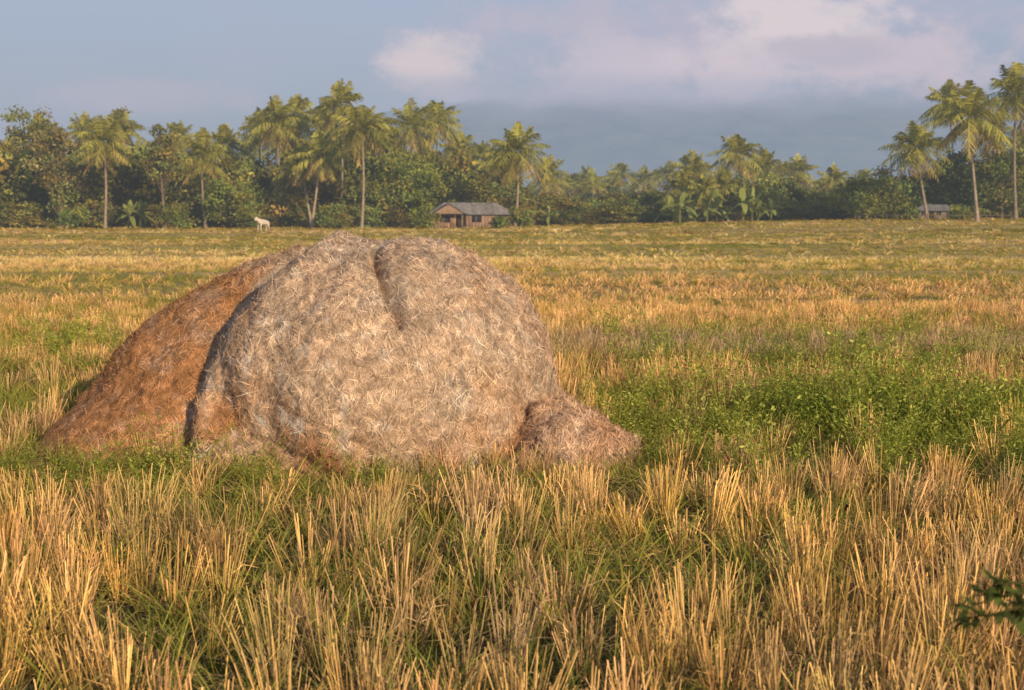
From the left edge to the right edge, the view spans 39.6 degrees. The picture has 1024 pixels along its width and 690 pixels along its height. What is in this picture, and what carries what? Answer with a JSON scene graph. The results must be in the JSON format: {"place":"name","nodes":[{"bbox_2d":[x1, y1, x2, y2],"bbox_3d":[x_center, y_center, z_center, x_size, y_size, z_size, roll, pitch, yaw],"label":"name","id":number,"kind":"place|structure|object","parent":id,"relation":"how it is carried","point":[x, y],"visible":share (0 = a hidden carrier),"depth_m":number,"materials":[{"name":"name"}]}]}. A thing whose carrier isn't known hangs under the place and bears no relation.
{"place":"outdoors","nodes":[
{"label":"outdoors","id":0,"kind":"place"},
{"bbox_2d":[0,219,1023,689],"bbox_3d":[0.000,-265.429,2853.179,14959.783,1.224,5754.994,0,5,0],"label":"ground","id":1,"kind":"structure","parent":0,"point":[576,281],"depth_m":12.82,"materials":[{"name":"green plant"}]},
{"bbox_2d":[0,134,22,155],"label":"coconut palm","id":2,"kind":"object","parent":1,"relation":"on","point":[6,139],"visible":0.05,"depth_m":202.48,"materials":[{"name":"green plant"}]},
{"bbox_2d":[0,104,53,182],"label":"broadleaf tree","id":3,"kind":"object","parent":1,"relation":"on","point":[18,138],"visible":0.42,"depth_m":182.76,"materials":[{"name":"green plant"}]},
{"bbox_2d":[22,112,66,146],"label":"coconut palm","id":4,"kind":"object","parent":1,"relation":"on","point":[43,124],"visible":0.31,"depth_m":207.33,"materials":[{"name":"green plant"}]},
{"bbox_2d":[18,120,89,227],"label":"broadleaf tree","id":5,"kind":"object","parent":1,"relation":"on","point":[56,178],"visible":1,"depth_m":170.14,"materials":[{"name":"green plant"}]},
{"bbox_2d":[44,204,91,228],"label":"shrub","id":6,"kind":"object","parent":1,"relation":"on","point":[77,214],"visible":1,"depth_m":165.14,"materials":[{"name":"green plant"}]},
{"bbox_2d":[65,111,97,151],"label":"coconut palm","id":7,"kind":"object","parent":1,"relation":"on","point":[84,120],"visible":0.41,"depth_m":202.29,"materials":[{"name":"green plant"}]},
{"bbox_2d":[68,115,132,228],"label":"coconut palm","id":8,"kind":"object","parent":1,"relation":"on","point":[101,134],"visible":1,"depth_m":165.90,"materials":[{"name":"green plant"}]},
{"bbox_2d":[105,106,135,136],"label":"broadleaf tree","id":9,"kind":"object","parent":1,"relation":"on","point":[123,109],"visible":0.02,"depth_m":203.63,"materials":[{"name":"green plant"}]},
{"bbox_2d":[104,108,146,146],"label":"coconut palm","id":10,"kind":"object","parent":1,"relation":"on","point":[120,117],"visible":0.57,"depth_m":197.47,"materials":[{"name":"green plant"}]},
{"bbox_2d":[115,199,146,228],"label":"banana plant","id":11,"kind":"object","parent":1,"relation":"on","point":[129,208],"visible":0.98,"depth_m":169.25,"materials":[{"name":"green plant"}]},
{"bbox_2d":[127,199,156,227],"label":"banana plant","id":12,"kind":"object","parent":1,"relation":"on","point":[140,206],"visible":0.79,"depth_m":173.15,"materials":[{"name":"green plant"}]},
{"bbox_2d":[141,124,188,228],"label":"broadleaf tree","id":13,"kind":"object","parent":1,"relation":"on","point":[161,154],"visible":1,"depth_m":164.44,"materials":[{"name":"green plant"}]},
{"bbox_2d":[150,120,195,154],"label":"coconut palm","id":14,"kind":"object","parent":1,"relation":"on","point":[177,128],"visible":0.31,"depth_m":207.46,"materials":[{"name":"green plant"}]},
{"bbox_2d":[156,201,200,228],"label":"shrub","id":15,"kind":"object","parent":1,"relation":"on","point":[175,218],"visible":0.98,"depth_m":164.86,"materials":[{"name":"green plant"}]},
{"bbox_2d":[171,127,240,227],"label":"coconut palm","id":16,"kind":"object","parent":1,"relation":"on","point":[199,145],"visible":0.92,"depth_m":169.98,"materials":[{"name":"green plant"}]},
{"bbox_2d":[203,123,253,160],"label":"coconut palm","id":17,"kind":"object","parent":1,"relation":"on","point":[227,136],"visible":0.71,"depth_m":192.77,"materials":[{"name":"green plant"}]},
{"bbox_2d":[197,176,264,228],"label":"shrub","id":18,"kind":"object","parent":1,"relation":"on","point":[236,197],"visible":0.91,"depth_m":170.17,"materials":[{"name":"green plant"}]},
{"bbox_2d":[233,203,261,227],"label":"shrub","id":19,"kind":"object","parent":1,"relation":"on","point":[245,213],"visible":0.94,"depth_m":163.50,"materials":[{"name":"green plant"}]},
{"bbox_2d":[254,217,269,230],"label":"white cow","id":20,"kind":"object","parent":1,"relation":"on","point":[261,222],"visible":0.96,"depth_m":145.02},
{"bbox_2d":[237,107,287,164],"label":"coconut palm","id":21,"kind":"object","parent":1,"relation":"on","point":[256,141],"visible":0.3,"depth_m":202.34,"materials":[{"name":"green plant"}]},
{"bbox_2d":[238,95,307,226],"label":"coconut palm","id":22,"kind":"object","parent":1,"relation":"on","point":[273,110],"visible":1,"depth_m":179.53,"materials":[{"name":"green plant"}]},
{"bbox_2d":[262,129,302,169],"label":"coconut palm","id":23,"kind":"object","parent":1,"relation":"on","point":[284,148],"visible":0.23,"depth_m":202.49,"materials":[{"name":"green plant"}]},
{"bbox_2d":[261,94,327,142],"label":"coconut palm","id":24,"kind":"object","parent":1,"relation":"on","point":[298,109],"visible":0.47,"depth_m":187.21,"materials":[{"name":"green plant"}]},
{"bbox_2d":[35,229,567,478],"bbox_3d":[-1.659,0.198,12.287,4.478,2.410,3.166,2,6,17],"label":"haystack","id":25,"kind":"object","parent":1,"relation":"on","point":[422,344],"visible":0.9,"depth_m":11.00,"materials":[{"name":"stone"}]},
{"bbox_2d":[270,143,333,223],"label":"coconut palm","id":26,"kind":"object","parent":1,"relation":"on","point":[295,179],"visible":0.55,"depth_m":173.10,"materials":[{"name":"green plant"}]},
{"bbox_2d":[283,131,355,227],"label":"coconut palm","id":27,"kind":"object","parent":1,"relation":"on","point":[318,144],"visible":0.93,"depth_m":167.95,"materials":[{"name":"green plant"}]},
{"bbox_2d":[301,103,345,145],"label":"coconut palm","id":28,"kind":"object","parent":1,"relation":"on","point":[315,130],"visible":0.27,"depth_m":197.10,"materials":[{"name":"green plant"}]},
{"bbox_2d":[315,202,349,228],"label":"shrub","id":29,"kind":"object","parent":1,"relation":"on","point":[330,213],"visible":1,"depth_m":163.94,"materials":[{"name":"green plant"}]},
{"bbox_2d":[311,78,374,227],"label":"coconut palm","id":30,"kind":"object","parent":1,"relation":"on","point":[341,94],"visible":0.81,"depth_m":175.23,"materials":[{"name":"green plant"}]},
{"bbox_2d":[321,103,398,228],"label":"coconut palm","id":31,"kind":"object","parent":1,"relation":"on","point":[364,123],"visible":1,"depth_m":162.01,"materials":[{"name":"green plant"}]},
{"bbox_2d":[358,116,402,155],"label":"coconut palm","id":32,"kind":"object","parent":1,"relation":"on","point":[372,128],"visible":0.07,"depth_m":202.47,"materials":[{"name":"green plant"}]},
{"bbox_2d":[372,126,414,162],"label":"broadleaf tree","id":33,"kind":"object","parent":1,"relation":"on","point":[391,142],"visible":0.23,"depth_m":197.62,"materials":[{"name":"green plant"}]},
{"bbox_2d":[347,144,441,227],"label":"broadleaf tree","id":34,"kind":"object","parent":1,"relation":"on","point":[379,190],"visible":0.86,"depth_m":174.88,"materials":[{"name":"green plant"}]},
{"bbox_2d":[376,98,448,178],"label":"coconut palm","id":35,"kind":"object","parent":1,"relation":"on","point":[414,119],"visible":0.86,"depth_m":187.49,"materials":[{"name":"green plant"}]},
{"bbox_2d":[409,202,442,228],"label":"shrub","id":36,"kind":"object","parent":1,"relation":"on","point":[426,220],"visible":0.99,"depth_m":159.99,"materials":[{"name":"green plant"}]},
{"bbox_2d":[401,162,475,216],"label":"broadleaf tree","id":37,"kind":"object","parent":1,"relation":"on","point":[437,195],"visible":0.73,"depth_m":173.51,"materials":[{"name":"green plant"}]},
{"bbox_2d":[412,100,465,157],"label":"coconut palm","id":38,"kind":"object","parent":1,"relation":"on","point":[438,114],"visible":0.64,"depth_m":197.17,"materials":[{"name":"green plant"}]},
{"bbox_2d":[432,204,466,228],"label":"porch","id":39,"kind":"object","parent":1,"relation":"on","point":[448,209],"visible":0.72,"depth_m":161.08,"materials":[{"name":"brown wood"}]},
{"bbox_2d":[427,203,513,214],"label":"roof","id":40,"kind":"structure","parent":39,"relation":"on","point":[482,208],"depth_m":163.83,"materials":[{"name":"grey metal"}]},
{"bbox_2d":[435,131,475,165],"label":"coconut palm","id":41,"kind":"object","parent":1,"relation":"on","point":[468,140],"visible":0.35,"depth_m":209.56,"materials":[{"name":"green plant"}]},
{"bbox_2d":[450,140,495,173],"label":"coconut palm","id":42,"kind":"object","parent":1,"relation":"on","point":[478,150],"visible":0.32,"depth_m":207.56,"materials":[{"name":"green plant"}]},
{"bbox_2d":[435,215,512,228],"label":"walls","id":43,"kind":"structure","parent":1,"relation":"on","point":[485,221],"depth_m":162.94,"materials":[{"name":"brown wood"}]},
{"bbox_2d":[456,215,463,228],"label":"door","id":44,"kind":"structure","parent":43,"relation":"attached to","point":[458,221],"depth_m":162.80,"materials":[{"name":"grey wood"}]},
{"bbox_2d":[440,216,505,221],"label":"windows","id":45,"kind":"structure","parent":43,"relation":"attached to","point":[474,218],"depth_m":162.99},
{"bbox_2d":[491,215,511,227],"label":"shrub","id":46,"kind":"object","parent":1,"relation":"on","point":[500,222],"visible":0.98,"depth_m":158.01,"materials":[{"name":"green plant"}]},
{"bbox_2d":[475,146,531,185],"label":"coconut palm","id":47,"kind":"object","parent":1,"relation":"on","point":[499,172],"visible":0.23,"depth_m":197.70,"materials":[{"name":"green plant"}]},
{"bbox_2d":[0,290,1023,689],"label":"rice stubble","id":48,"kind":"object","parent":1,"relation":"on","point":[12,622],"visible":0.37,"depth_m":7.51,"materials":[{"name":"beige plant"}]},
{"bbox_2d":[0,288,1023,497],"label":"leafy weeds","id":49,"kind":"object","parent":1,"relation":"on","point":[956,427],"visible":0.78,"depth_m":12.19,"materials":[{"name":"green plant"}]},
{"bbox_2d":[0,133,1023,227],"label":"distant woodland","id":50,"kind":"object","parent":1,"relation":"on","point":[24,200],"visible":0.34,"depth_m":178.69,"materials":[{"name":"green plant"}]},
{"bbox_2d":[0,216,1023,303],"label":"distant stubble","id":51,"kind":"object","parent":1,"relation":"on","point":[215,259],"visible":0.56,"depth_m":54.46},
{"bbox_2d":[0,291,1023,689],"bbox_3d":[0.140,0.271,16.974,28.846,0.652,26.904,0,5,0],"label":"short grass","id":52,"kind":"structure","parent":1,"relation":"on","point":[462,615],"depth_m":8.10,"materials":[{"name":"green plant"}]},
{"bbox_2d":[0,217,1023,305],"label":"distant grass","id":53,"kind":"structure","parent":1,"relation":"on","point":[923,275],"depth_m":62.51,"materials":[{"name":"plant"}]},
{"bbox_2d":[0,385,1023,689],"bbox_3d":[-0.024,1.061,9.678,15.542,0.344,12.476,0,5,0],"label":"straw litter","id":54,"kind":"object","parent":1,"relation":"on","point":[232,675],"visible":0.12,"depth_m":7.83,"materials":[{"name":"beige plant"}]},
{"bbox_2d":[476,121,554,227],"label":"coconut palm","id":55,"kind":"object","parent":1,"relation":"on","point":[511,144],"visible":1,"depth_m":164.12,"materials":[{"name":"green plant"}]},
{"bbox_2d":[507,206,536,227],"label":"shrub","id":56,"kind":"object","parent":1,"relation":"on","point":[520,217],"visible":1,"depth_m":159.06,"materials":[{"name":"green plant"}]},
{"bbox_2d":[540,204,555,225],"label":"banana plant","id":57,"kind":"object","parent":1,"relation":"on","point":[547,212],"visible":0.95,"depth_m":172.19,"materials":[{"name":"green plant"}]},
{"bbox_2d":[525,155,574,206],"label":"coconut palm","id":58,"kind":"object","parent":1,"relation":"on","point":[555,165],"visible":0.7,"depth_m":227.75,"materials":[{"name":"green plant"}]},
{"bbox_2d":[505,392,645,476],"bbox_3d":[0.409,0.741,11.261,1.179,0.767,1.242,-5,7,-44],"label":"straw heap","id":59,"kind":"object","parent":1,"relation":"on","point":[573,427],"visible":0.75,"depth_m":10.94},
{"bbox_2d":[134,130,1023,201],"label":"distant palm grove","id":60,"kind":"object","parent":1,"relation":"on","point":[599,188],"visible":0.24,"depth_m":268.28,"materials":[{"name":"green plant"}]},
{"bbox_2d":[654,194,678,222],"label":"banana plant","id":61,"kind":"object","parent":1,"relation":"on","point":[670,199],"visible":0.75,"depth_m":172.92,"materials":[{"name":"green plant"}]},
{"bbox_2d":[655,169,697,211],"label":"coconut palm","id":62,"kind":"object","parent":1,"relation":"on","point":[681,180],"visible":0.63,"depth_m":178.44,"materials":[{"name":"green plant"}]},
{"bbox_2d":[659,184,697,223],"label":"banana plant","id":63,"kind":"object","parent":1,"relation":"on","point":[679,198],"visible":0.98,"depth_m":169.06,"materials":[{"name":"green plant"}]},
{"bbox_2d":[674,193,703,222],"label":"banana plant","id":64,"kind":"object","parent":1,"relation":"on","point":[688,211],"visible":0.54,"depth_m":175.10,"materials":[{"name":"green plant"}]},
{"bbox_2d":[665,150,716,190],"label":"coconut palm","id":65,"kind":"object","parent":1,"relation":"on","point":[693,167],"visible":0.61,"depth_m":212.89,"materials":[{"name":"green plant"}]},
{"bbox_2d":[686,174,725,221],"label":"coconut palm","id":66,"kind":"object","parent":1,"relation":"on","point":[706,184],"visible":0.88,"depth_m":176.41,"materials":[{"name":"green plant"}]},
{"bbox_2d":[694,196,722,221],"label":"banana plant","id":67,"kind":"object","parent":1,"relation":"on","point":[706,205],"visible":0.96,"depth_m":171.06,"materials":[{"name":"green plant"}]},
{"bbox_2d":[702,188,730,221],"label":"banana plant","id":68,"kind":"object","parent":1,"relation":"on","point":[716,198],"visible":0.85,"depth_m":173.76,"materials":[{"name":"green plant"}]},
{"bbox_2d":[703,170,746,204],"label":"coconut palm","id":69,"kind":"object","parent":1,"relation":"on","point":[723,177],"visible":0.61,"depth_m":183.25,"materials":[{"name":"green plant"}]},
{"bbox_2d":[703,134,763,188],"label":"coconut palm","id":70,"kind":"object","parent":1,"relation":"on","point":[735,144],"visible":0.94,"depth_m":197.72,"materials":[{"name":"green plant"}]},
{"bbox_2d":[723,182,767,220],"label":"banana plant","id":71,"kind":"object","parent":1,"relation":"on","point":[742,197],"visible":0.98,"depth_m":168.88,"materials":[{"name":"green plant"}]},
{"bbox_2d":[734,186,770,220],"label":"banana plant","id":72,"kind":"object","parent":1,"relation":"on","point":[752,200],"visible":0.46,"depth_m":172.96,"materials":[{"name":"green plant"}]},
{"bbox_2d":[744,196,770,221],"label":"banana plant","id":73,"kind":"object","parent":1,"relation":"on","point":[758,203],"visible":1,"depth_m":168.05,"materials":[{"name":"green plant"}]},
{"bbox_2d":[734,146,791,185],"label":"coconut palm","id":74,"kind":"object","parent":1,"relation":"on","point":[767,161],"visible":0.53,"depth_m":207.69,"materials":[{"name":"green plant"}]},
{"bbox_2d":[735,172,801,212],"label":"broadleaf tree","id":75,"kind":"object","parent":1,"relation":"on","point":[766,193],"visible":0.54,"depth_m":177.54,"materials":[{"name":"green plant"}]},
{"bbox_2d":[756,198,780,220],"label":"banana plant","id":76,"kind":"object","parent":1,"relation":"on","point":[772,206],"visible":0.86,"depth_m":172.15,"materials":[{"name":"green plant"}]},
{"bbox_2d":[774,153,820,189],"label":"coconut palm","id":77,"kind":"object","parent":1,"relation":"on","point":[797,165],"visible":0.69,"depth_m":237.62,"materials":[{"name":"green plant"}]},
{"bbox_2d":[808,162,848,193],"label":"coconut palm","id":78,"kind":"object","parent":1,"relation":"on","point":[835,176],"visible":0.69,"depth_m":227.96,"materials":[{"name":"green plant"}]},
{"bbox_2d":[820,172,901,219],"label":"broadleaf tree","id":79,"kind":"object","parent":1,"relation":"on","point":[859,197],"visible":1,"depth_m":169.16,"materials":[{"name":"green plant"}]},
{"bbox_2d":[861,165,916,218],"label":"broadleaf tree","id":80,"kind":"object","parent":1,"relation":"on","point":[888,178],"visible":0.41,"depth_m":173.28,"materials":[{"name":"green plant"}]},
{"bbox_2d":[894,202,921,219],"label":"shrub","id":81,"kind":"object","parent":1,"relation":"on","point":[904,209],"visible":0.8,"depth_m":160.64,"materials":[{"name":"green plant"}]},
{"bbox_2d":[872,120,953,218],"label":"coconut palm","id":82,"kind":"object","parent":1,"relation":"on","point":[917,137],"visible":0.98,"depth_m":163.17,"materials":[{"name":"green plant"}]},
{"bbox_2d":[854,213,1012,220],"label":"wooden fence","id":83,"kind":"object","parent":1,"relation":"on","point":[938,215],"visible":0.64,"depth_m":157.22,"materials":[{"name":"brown wood"}]},
{"bbox_2d":[915,204,952,218],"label":"wooden shed","id":84,"kind":"structure","parent":1,"relation":"on","point":[937,209],"depth_m":165.85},
{"bbox_2d":[917,79,976,156],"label":"coconut palm","id":85,"kind":"object","parent":1,"relation":"on","point":[945,89],"visible":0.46,"depth_m":192.40,"materials":[{"name":"green plant"}]},
{"bbox_2d":[945,205,974,219],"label":"shrub","id":86,"kind":"object","parent":1,"relation":"on","point":[958,210],"visible":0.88,"depth_m":158.92,"materials":[{"name":"green plant"}]},
{"bbox_2d":[920,80,1018,221],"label":"coconut palm","id":87,"kind":"object","parent":1,"relation":"on","point":[972,110],"visible":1,"depth_m":148.02,"materials":[{"name":"green plant"}]},
{"bbox_2d":[949,568,1023,635],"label":"weed sprig","id":88,"kind":"object","parent":1,"relation":"on","point":[991,593],"visible":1,"depth_m":3.65,"materials":[{"name":"green plant"}]},
{"bbox_2d":[950,140,1023,217],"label":"broadleaf tree","id":89,"kind":"object","parent":1,"relation":"on","point":[995,170],"visible":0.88,"depth_m":172.99,"materials":[{"name":"green plant"}]},
{"bbox_2d":[964,119,1022,159],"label":"coconut palm","id":90,"kind":"object","parent":1,"relation":"on","point":[1006,129],"visible":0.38,"depth_m":187.50,"materials":[{"name":"green plant"}]},
{"bbox_2d":[978,62,1023,219],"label":"coconut palm","id":91,"kind":"object","parent":1,"relation":"on","point":[1013,82],"visible":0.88,"depth_m":157.67,"materials":[{"name":"green plant"}]},
{"bbox_2d":[1011,124,1023,147],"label":"coconut palm","id":92,"kind":"object","parent":1,"relation":"on","point":[1020,145],"visible":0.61,"depth_m":169.68,"materials":[{"name":"green plant"}]},
{"bbox_2d":[0,0,1023,154],"label":"sky","id":93,"kind":"structure","parent":0,"point":[209,64],"materials":[{"name":"blue"}]},
{"bbox_2d":[146,100,1023,194],"bbox_3d":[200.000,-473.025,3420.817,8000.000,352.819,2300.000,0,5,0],"label":"hills","id":94,"kind":"structure","parent":0,"point":[848,136],"depth_m":2925.29,"materials":[{"name":"blue"}]}
]}

